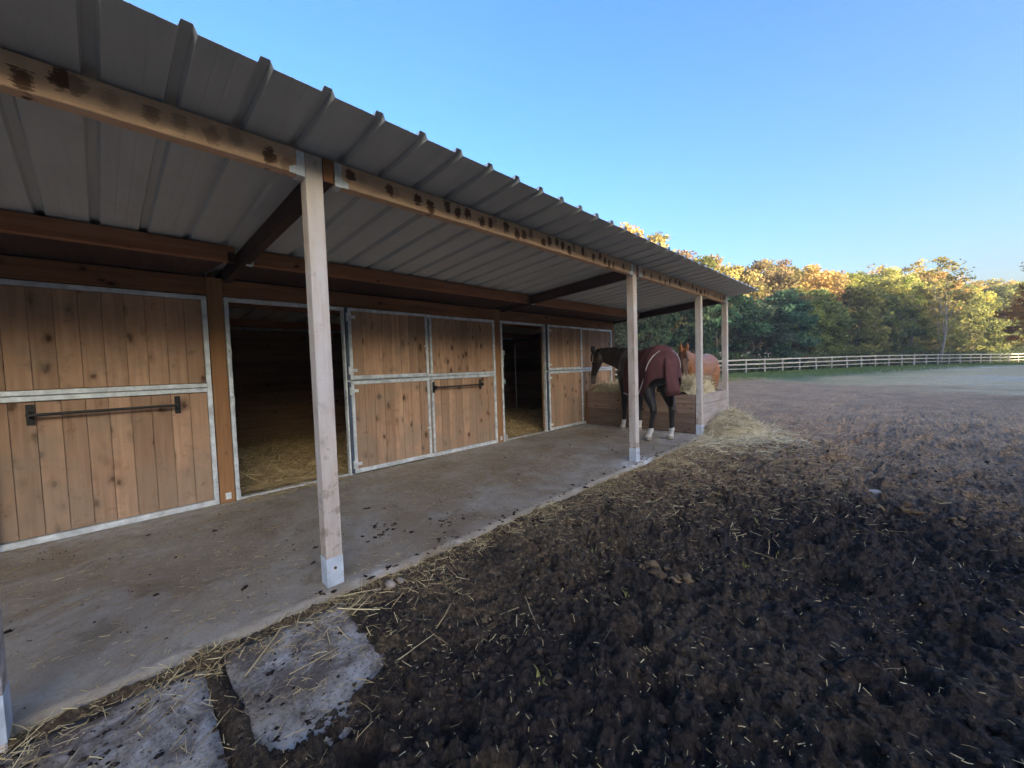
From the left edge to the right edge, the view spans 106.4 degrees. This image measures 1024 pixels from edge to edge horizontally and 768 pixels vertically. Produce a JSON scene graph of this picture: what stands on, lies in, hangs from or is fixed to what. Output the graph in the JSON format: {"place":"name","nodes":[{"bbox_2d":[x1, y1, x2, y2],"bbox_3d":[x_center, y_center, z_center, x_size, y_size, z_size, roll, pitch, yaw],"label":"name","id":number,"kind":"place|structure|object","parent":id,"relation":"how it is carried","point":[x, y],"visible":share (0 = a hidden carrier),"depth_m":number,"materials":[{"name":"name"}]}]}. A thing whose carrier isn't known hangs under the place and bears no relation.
{"place":"outdoors","nodes":[
{"label":"outdoors","id":0,"kind":"place"},
{"bbox_2d":[3,361,1023,767],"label":"ground","id":1,"kind":"structure","parent":0,"point":[975,415],"depth_m":2.09,"materials":[{"name":"brown soil"}]},
{"bbox_2d":[0,670,227,767],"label":"apron slab","id":2,"kind":"structure","parent":1,"relation":"on","point":[133,755],"depth_m":1.50,"materials":[{"name":"concrete"}]},
{"bbox_2d":[0,604,390,767],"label":"mud crumbs","id":3,"kind":"object","parent":2,"relation":"on","point":[215,729],"visible":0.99,"depth_m":1.56,"materials":[{"name":"brown soil"}]},
{"bbox_2d":[0,595,426,767],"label":"straw litter","id":4,"kind":"object","parent":1,"relation":"on","point":[258,666],"visible":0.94,"depth_m":1.60,"materials":[{"name":"beige plant"}]},
{"bbox_2d":[224,602,384,750],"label":"apron slab","id":5,"kind":"structure","parent":1,"relation":"on","point":[359,664],"depth_m":1.78,"materials":[{"name":"concrete"}]},
{"bbox_2d":[81,569,539,746],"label":"straw litter","id":6,"kind":"object","parent":1,"relation":"on","point":[351,608],"visible":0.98,"depth_m":1.92,"materials":[{"name":"beige plant"}]},
{"bbox_2d":[0,423,702,736],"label":"floor slab","id":7,"kind":"structure","parent":1,"relation":"on","point":[39,689],"depth_m":2.89,"materials":[{"name":"concrete"}]},
{"bbox_2d":[237,431,347,492],"bbox_3d":[-2.857,0.924,6.757,4.094,0.417,3.439,-4,4,-45],"label":"straw bedding","id":8,"kind":"object","parent":7,"relation":"on","point":[255,457],"visible":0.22,"depth_m":5.25,"materials":[{"name":"beige plant"}]},
{"bbox_2d":[241,472,351,502],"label":"straw litter","id":9,"kind":"object","parent":7,"relation":"on","point":[274,492],"visible":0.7,"depth_m":4.45,"materials":[{"name":"beige plant"}]},
{"bbox_2d":[5,428,684,708],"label":"dung crumbs","id":10,"kind":"object","parent":7,"relation":"on","point":[286,540],"visible":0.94,"depth_m":3.33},
{"bbox_2d":[0,425,697,711],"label":"chaff","id":11,"kind":"object","parent":7,"relation":"on","point":[361,500],"visible":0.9,"depth_m":2.92,"materials":[{"name":"plant"}]},
{"bbox_2d":[4,436,697,638],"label":"dung crumbs","id":12,"kind":"object","parent":7,"relation":"on","point":[246,586],"visible":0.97,"depth_m":3.25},
{"bbox_2d":[0,0,758,752],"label":"stable","id":13,"kind":"structure","parent":7,"relation":"on","point":[212,254],"depth_m":3.41,"materials":[{"name":"wood"}]},
{"bbox_2d":[344,307,428,379],"bbox_3d":[-1.702,-0.552,5.373,1.215,0.934,0.089,-4,4,-45],"label":"door leaf","id":14,"kind":"structure","parent":13,"relation":"in","point":[392,344],"depth_m":5.32,"materials":[{"name":"wood"}]},
{"bbox_2d":[347,378,432,473],"bbox_3d":[-1.668,0.542,5.423,1.215,1.205,0.089,-4,4,-45],"label":"door leaf","id":15,"kind":"structure","parent":13,"relation":"in","point":[390,420],"depth_m":5.36,"materials":[{"name":"wood"}]},
{"bbox_2d":[545,324,582,370],"bbox_3d":[1.144,-0.770,8.197,1.215,0.934,0.089,-4,4,-45],"label":"door leaf","id":16,"kind":"structure","parent":13,"relation":"in","point":[564,349],"depth_m":8.15,"materials":[{"name":"wood"}]},
{"bbox_2d":[546,370,583,430],"bbox_3d":[1.178,0.325,8.246,1.215,1.205,0.089,-4,4,-45],"label":"door leaf","id":17,"kind":"structure","parent":13,"relation":"in","point":[565,404],"depth_m":8.20,"materials":[{"name":"wood"}]},
{"bbox_2d":[505,406,542,437],"bbox_3d":[-0.040,0.749,9.573,4.004,0.338,3.487,-4,4,-45],"label":"straw bedding","id":18,"kind":"object","parent":7,"relation":"on","point":[518,429],"visible":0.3,"depth_m":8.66,"materials":[{"name":"beige plant"}]},
{"bbox_2d":[506,431,548,440],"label":"straw litter","id":19,"kind":"object","parent":7,"relation":"on","point":[526,436],"visible":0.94,"depth_m":7.32,"materials":[{"name":"beige plant"}]},
{"bbox_2d":[590,345,681,440],"bbox_3d":[2.422,0.069,7.459,0.805,1.770,2.324,-3,3,-17],"label":"horse","id":20,"kind":"object","parent":7,"relation":"on","point":[659,367],"visible":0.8,"depth_m":6.66},
{"bbox_2d":[586,389,726,433],"bbox_3d":[3.143,0.501,8.474,1.560,0.752,2.511,-4,4,-45],"label":"hay feeder","id":21,"kind":"object","parent":7,"relation":"on","point":[601,408],"visible":0.61,"depth_m":7.69,"materials":[{"name":"brown wood"}]},
{"bbox_2d":[589,372,718,394],"bbox_3d":[3.086,0.010,8.449,1.607,0.748,2.502,-4,4,-45],"label":"hay","id":22,"kind":"object","parent":21,"relation":"in","point":[688,379],"visible":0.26,"depth_m":7.90},
{"bbox_2d":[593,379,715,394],"bbox_3d":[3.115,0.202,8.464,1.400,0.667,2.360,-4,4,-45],"label":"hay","id":23,"kind":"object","parent":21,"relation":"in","point":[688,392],"visible":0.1,"depth_m":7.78},
{"bbox_2d":[385,580,395,587],"bbox_3d":[-0.788,1.301,2.486,0.059,0.053,0.080,-4,4,-45],"label":"stone","id":24,"kind":"object","parent":1,"relation":"on","point":[390,583],"visible":0.83,"depth_m":2.47,"materials":[{"name":"grey stone"}]},
{"bbox_2d":[397,577,403,583],"bbox_3d":[-0.738,1.301,2.537,0.046,0.036,0.064,-4,4,-45],"label":"stone","id":25,"kind":"object","parent":1,"relation":"on","point":[400,580],"visible":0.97,"depth_m":2.52,"materials":[{"name":"grey stone"}]},
{"bbox_2d":[0,434,843,767],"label":"straw litter","id":26,"kind":"object","parent":1,"relation":"on","point":[202,654],"visible":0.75,"depth_m":2.11,"materials":[{"name":"beige plant"}]},
{"bbox_2d":[220,419,1023,762],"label":"straw litter","id":27,"kind":"object","parent":1,"relation":"on","point":[768,553],"visible":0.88,"depth_m":2.70,"materials":[{"name":"beige plant"}]},
{"bbox_2d":[614,222,655,346],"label":"tree","id":28,"kind":"object","parent":1,"relation":"on","point":[629,229],"visible":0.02,"depth_m":41.03,"materials":[{"name":"orange plant"}]},
{"bbox_2d":[614,314,670,375],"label":"tree","id":29,"kind":"object","parent":1,"relation":"on","point":[622,340],"visible":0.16,"depth_m":35.44,"materials":[{"name":"green plant"}]},
{"bbox_2d":[625,312,686,349],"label":"tree","id":30,"kind":"object","parent":1,"relation":"on","point":[674,318],"visible":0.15,"depth_m":37.90,"materials":[{"name":"green plant"}]},
{"bbox_2d":[636,558,693,583],"bbox_3d":[0.999,1.275,2.520,0.367,0.160,0.248,0,3,31],"label":"dung","id":31,"kind":"object","parent":1,"relation":"on","point":[685,577],"visible":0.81,"depth_m":2.48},
{"bbox_2d":[645,231,688,347],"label":"tree","id":32,"kind":"object","parent":1,"relation":"on","point":[660,238],"visible":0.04,"depth_m":42.59,"materials":[{"name":"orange plant"}]},
{"bbox_2d":[644,306,719,353],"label":"tree","id":33,"kind":"object","parent":1,"relation":"on","point":[707,316],"visible":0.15,"depth_m":38.84,"materials":[{"name":"green plant"}]},
{"bbox_2d":[676,249,696,330],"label":"tree","id":34,"kind":"object","parent":1,"relation":"on","point":[684,252],"visible":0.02,"depth_m":51.11,"materials":[{"name":"orange plant"}]},
{"bbox_2d":[534,491,848,684],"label":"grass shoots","id":35,"kind":"object","parent":1,"relation":"on","point":[625,594],"depth_m":2.59,"materials":[{"name":"green plant"}]},
{"bbox_2d":[678,342,719,388],"bbox_3d":[4.343,-0.064,9.127,2.366,1.764,0.660,-4,4,-43],"label":"horse","id":36,"kind":"object","parent":1,"relation":"on","point":[687,360],"visible":0.52,"depth_m":8.80},
{"bbox_2d":[384,435,1023,767],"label":"straw chaff","id":37,"kind":"object","parent":1,"relation":"on","point":[702,632],"visible":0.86,"depth_m":1.91,"materials":[{"name":"beige plant"}]},
{"bbox_2d":[677,254,731,351],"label":"tree","id":38,"kind":"object","parent":1,"relation":"on","point":[710,262],"visible":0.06,"depth_m":44.32,"materials":[{"name":"green plant"}]},
{"bbox_2d":[709,255,723,327],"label":"tree","id":39,"kind":"object","parent":1,"relation":"on","point":[718,260],"visible":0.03,"depth_m":56.22,"materials":[{"name":"orange plant"}]},
{"bbox_2d":[683,294,773,370],"bbox_3d":[22.081,-6.245,40.842,10.223,10.586,9.385,0,3,31],"label":"tree","id":40,"kind":"object","parent":1,"relation":"on","point":[736,301],"visible":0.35,"depth_m":39.95,"materials":[{"name":"green plant"}]},
{"bbox_2d":[641,405,826,472],"bbox_3d":[4.151,0.755,6.400,5.261,0.629,2.025,-4,4,-45],"label":"spilled hay","id":41,"kind":"object","parent":1,"relation":"on","point":[728,417],"visible":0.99,"depth_m":6.75},
{"bbox_2d":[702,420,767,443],"bbox_3d":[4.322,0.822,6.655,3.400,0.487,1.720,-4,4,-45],"label":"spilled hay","id":42,"kind":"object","parent":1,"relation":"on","point":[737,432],"visible":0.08,"depth_m":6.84},
{"bbox_2d":[708,263,771,362],"bbox_3d":[27.727,-8.346,48.421,8.750,13.563,8.853,0,3,37],"label":"tree","id":43,"kind":"object","parent":1,"relation":"on","point":[733,271],"visible":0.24,"depth_m":46.41,"materials":[{"name":"yellow plant"}]},
{"bbox_2d":[728,299,800,369],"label":"tree","id":44,"kind":"object","parent":1,"relation":"on","point":[755,352],"visible":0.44,"depth_m":41.58,"materials":[{"name":"green plant"}]},
{"bbox_2d":[730,258,820,356],"bbox_3d":[32.110,-8.788,48.887,10.472,14.259,9.152,-1,3,13],"label":"tree","id":45,"kind":"object","parent":1,"relation":"on","point":[778,280],"visible":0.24,"depth_m":46.69,"materials":[{"name":"orange plant"}]},
{"bbox_2d":[773,259,793,312],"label":"tree","id":46,"kind":"object","parent":1,"relation":"on","point":[784,264],"visible":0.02,"depth_m":60.63,"materials":[{"name":"orange plant"}]},
{"bbox_2d":[754,265,816,354],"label":"tree","id":47,"kind":"object","parent":1,"relation":"on","point":[797,271],"visible":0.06,"depth_m":50.47,"materials":[{"name":"orange plant"}]},
{"bbox_2d":[750,288,825,369],"bbox_3d":[30.791,-6.014,43.206,8.036,9.258,8.414,-3,3,-18],"label":"tree","id":48,"kind":"object","parent":1,"relation":"on","point":[793,308],"visible":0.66,"depth_m":41.62,"materials":[{"name":"green plant"}]},
{"bbox_2d":[575,427,1021,566],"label":"straw litter","id":49,"kind":"object","parent":1,"relation":"on","point":[681,496],"visible":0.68,"depth_m":4.41,"materials":[{"name":"beige plant"}]},
{"bbox_2d":[615,346,1023,377],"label":"undergrowth","id":50,"kind":"object","parent":1,"relation":"on","point":[1013,358],"visible":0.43,"depth_m":45.12,"materials":[{"name":"green plant"}]},
{"bbox_2d":[615,353,1023,374],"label":"paddock fence","id":51,"kind":"object","parent":1,"relation":"on","point":[888,359],"visible":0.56,"depth_m":42.23,"materials":[{"name":"white wood"}]},
{"bbox_2d":[790,298,850,368],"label":"tree","id":52,"kind":"object","parent":1,"relation":"on","point":[825,323],"visible":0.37,"depth_m":43.79,"materials":[{"name":"green plant"}]},
{"bbox_2d":[783,263,858,366],"bbox_3d":[40.433,-9.020,51.315,11.189,14.016,9.779,-2,3,-14],"label":"tree","id":53,"kind":"object","parent":1,"relation":"on","point":[819,280],"visible":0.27,"depth_m":49.99,"materials":[{"name":"orange plant"}]},
{"bbox_2d":[789,288,857,367],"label":"tree","id":54,"kind":"object","parent":1,"relation":"on","point":[839,311],"visible":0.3,"depth_m":44.85,"materials":[{"name":"green plant"}]},
{"bbox_2d":[813,269,849,300],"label":"tree","id":55,"kind":"object","parent":1,"relation":"on","point":[842,291],"visible":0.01,"depth_m":53.06,"materials":[{"name":"orange plant"}]},
{"bbox_2d":[853,271,867,275],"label":"tree","id":56,"kind":"object","parent":1,"relation":"on","point":[861,273],"visible":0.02,"depth_m":62.92,"materials":[{"name":"green plant"}]},
{"bbox_2d":[833,283,903,366],"bbox_3d":[43.534,-7.250,47.686,7.516,10.679,8.267,-1,3,23],"label":"tree","id":57,"kind":"object","parent":1,"relation":"on","point":[865,295],"visible":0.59,"depth_m":46.22,"materials":[{"name":"green plant"}]},
{"bbox_2d":[843,272,894,365],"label":"tree","id":58,"kind":"object","parent":1,"relation":"on","point":[859,280],"visible":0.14,"depth_m":54.07,"materials":[{"name":"yellow plant"}]},
{"bbox_2d":[868,489,881,493],"bbox_3d":[3.795,1.134,4.013,0.089,0.057,0.138,-4,4,-45],"label":"stone","id":59,"kind":"object","parent":1,"relation":"on","point":[875,491],"visible":0.52,"depth_m":3.99,"materials":[{"name":"grey stone"}]},
{"bbox_2d":[866,263,886,277],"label":"tree","id":60,"kind":"object","parent":1,"relation":"on","point":[877,268],"visible":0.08,"depth_m":60.84,"materials":[{"name":"orange plant"}]},
{"bbox_2d":[845,291,927,364],"bbox_3d":[46.887,-6.964,49.343,8.730,9.768,9.509,-1,3,21],"label":"tree","id":61,"kind":"object","parent":1,"relation":"on","point":[916,331],"visible":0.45,"depth_m":47.66,"materials":[{"name":"green plant"}]},
{"bbox_2d":[872,311,904,362],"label":"tree","id":62,"kind":"object","parent":1,"relation":"on","point":[890,323],"visible":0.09,"depth_m":50.04,"materials":[{"name":"green plant"}]},
{"bbox_2d":[869,266,936,349],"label":"tree","id":63,"kind":"object","parent":1,"relation":"on","point":[888,284],"visible":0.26,"depth_m":53.92,"materials":[{"name":"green plant"}]},
{"bbox_2d":[892,273,928,364],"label":"tree","id":64,"kind":"object","parent":1,"relation":"on","point":[913,287],"visible":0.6,"depth_m":52.49,"materials":[{"name":"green plant"}]},
{"bbox_2d":[887,302,942,361],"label":"tree","id":65,"kind":"object","parent":1,"relation":"on","point":[898,308],"visible":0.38,"depth_m":51.92,"materials":[{"name":"green plant"}]},
{"bbox_2d":[886,278,943,318],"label":"tree","id":66,"kind":"object","parent":1,"relation":"on","point":[938,309],"visible":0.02,"depth_m":55.83,"materials":[{"name":"green plant"}]},
{"bbox_2d":[895,258,943,289],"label":"tree","id":67,"kind":"object","parent":1,"relation":"on","point":[918,267],"visible":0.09,"depth_m":63.82,"materials":[{"name":"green plant"}]},
{"bbox_2d":[901,310,958,364],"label":"tree","id":68,"kind":"object","parent":1,"relation":"on","point":[947,342],"visible":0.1,"depth_m":53.15,"materials":[{"name":"green plant"}]},
{"bbox_2d":[900,272,960,363],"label":"tree","id":69,"kind":"object","parent":1,"relation":"on","point":[926,281],"visible":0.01,"depth_m":59.70,"materials":[{"name":"orange plant"}]},
{"bbox_2d":[869,499,1004,531],"bbox_3d":[3.485,1.114,3.110,0.436,0.192,0.898,-3,3,-22],"label":"dung","id":70,"kind":"object","parent":1,"relation":"on","point":[905,503],"visible":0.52,"depth_m":3.19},
{"bbox_2d":[923,277,953,349],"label":"tree","id":71,"kind":"object","parent":1,"relation":"on","point":[938,283],"visible":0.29,"depth_m":55.13,"materials":[{"name":"green plant"}]},
{"bbox_2d":[913,256,975,363],"bbox_3d":[55.232,-9.374,48.585,5.382,14.188,5.459,-2,3,1],"label":"tree","id":72,"kind":"object","parent":1,"relation":"on","point":[944,324],"visible":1,"depth_m":48.35,"materials":[{"name":"green plant"}]},
{"bbox_2d":[915,269,979,338],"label":"tree","id":73,"kind":"object","parent":1,"relation":"on","point":[960,284],"visible":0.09,"depth_m":60.85,"materials":[{"name":"yellow plant"}]},
{"bbox_2d":[931,282,964,333],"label":"tree","id":74,"kind":"object","parent":1,"relation":"on","point":[958,303],"visible":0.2,"depth_m":56.47,"materials":[{"name":"green plant"}]},
{"bbox_2d":[927,318,972,363],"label":"tree","id":75,"kind":"object","parent":1,"relation":"on","point":[956,338],"visible":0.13,"depth_m":54.71,"materials":[{"name":"green plant"}]},
{"bbox_2d":[933,321,984,352],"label":"tree","id":76,"kind":"object","parent":1,"relation":"on","point":[972,335],"visible":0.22,"depth_m":56.41,"materials":[{"name":"green plant"}]},
{"bbox_2d":[940,282,991,322],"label":"tree","id":77,"kind":"object","parent":1,"relation":"on","point":[976,301],"visible":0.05,"depth_m":62.58,"materials":[{"name":"green plant"}]},
{"bbox_2d":[955,284,1001,350],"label":"tree","id":78,"kind":"object","parent":1,"relation":"on","point":[984,305],"visible":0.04,"depth_m":65.31,"materials":[{"name":"yellow plant"}]},
{"bbox_2d":[969,280,988,289],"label":"tree","id":79,"kind":"object","parent":1,"relation":"on","point":[978,283],"visible":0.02,"depth_m":75.50,"materials":[{"name":"yellow plant"}]},
{"bbox_2d":[956,288,1003,360],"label":"tree","id":80,"kind":"object","parent":1,"relation":"on","point":[989,299],"visible":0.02,"depth_m":65.92,"materials":[{"name":"yellow plant"}]},
{"bbox_2d":[955,308,1022,359],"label":"tree","id":81,"kind":"object","parent":1,"relation":"on","point":[987,326],"visible":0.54,"depth_m":57.38,"materials":[{"name":"green plant"}]},
{"bbox_2d":[966,317,1013,362],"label":"tree","id":82,"kind":"object","parent":1,"relation":"on","point":[990,339],"visible":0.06,"depth_m":60.23,"materials":[{"name":"green plant"}]},
{"bbox_2d":[983,278,1005,287],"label":"tree","id":83,"kind":"object","parent":1,"relation":"on","point":[991,282],"visible":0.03,"depth_m":80.00,"materials":[{"name":"yellow plant"}]},
{"bbox_2d":[982,284,1023,321],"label":"tree","id":84,"kind":"object","parent":1,"relation":"on","point":[1000,291],"visible":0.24,"depth_m":68.99,"materials":[{"name":"green plant"}]},
{"bbox_2d":[983,319,1023,358],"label":"tree","id":85,"kind":"object","parent":1,"relation":"on","point":[1017,344],"visible":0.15,"depth_m":60.27,"materials":[{"name":"green plant"}]},
{"bbox_2d":[993,262,1023,344],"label":"tree","id":86,"kind":"object","parent":1,"relation":"on","point":[1013,312],"visible":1,"depth_m":42.36,"materials":[{"name":"green plant"}]},
{"bbox_2d":[993,287,1023,319],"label":"tree","id":87,"kind":"object","parent":1,"relation":"on","point":[1004,297],"visible":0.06,"depth_m":69.27,"materials":[{"name":"green plant"}]},
{"bbox_2d":[1002,280,1016,285],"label":"tree","id":88,"kind":"object","parent":1,"relation":"on","point":[1011,281],"visible":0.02,"depth_m":80.00,"materials":[{"name":"orange plant"}]},
{"bbox_2d":[1007,317,1023,350],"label":"tree","id":89,"kind":"object","parent":1,"relation":"on","point":[1020,332],"visible":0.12,"depth_m":62.51,"materials":[{"name":"green plant"}]},
{"bbox_2d":[1008,280,1023,304],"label":"tree","id":90,"kind":"object","parent":1,"relation":"on","point":[1014,285],"visible":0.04,"depth_m":72.08,"materials":[{"name":"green plant"}]},
{"bbox_2d":[124,0,1023,357],"label":"sky","id":91,"kind":"structure","parent":0,"point":[850,136],"materials":[{"name":"blue"}]},
{"bbox_2d":[719,361,1023,381],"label":"grass","id":92,"kind":"structure","parent":0,"point":[926,366],"depth_m":34.76,"materials":[{"name":"green plant"}]}
]}

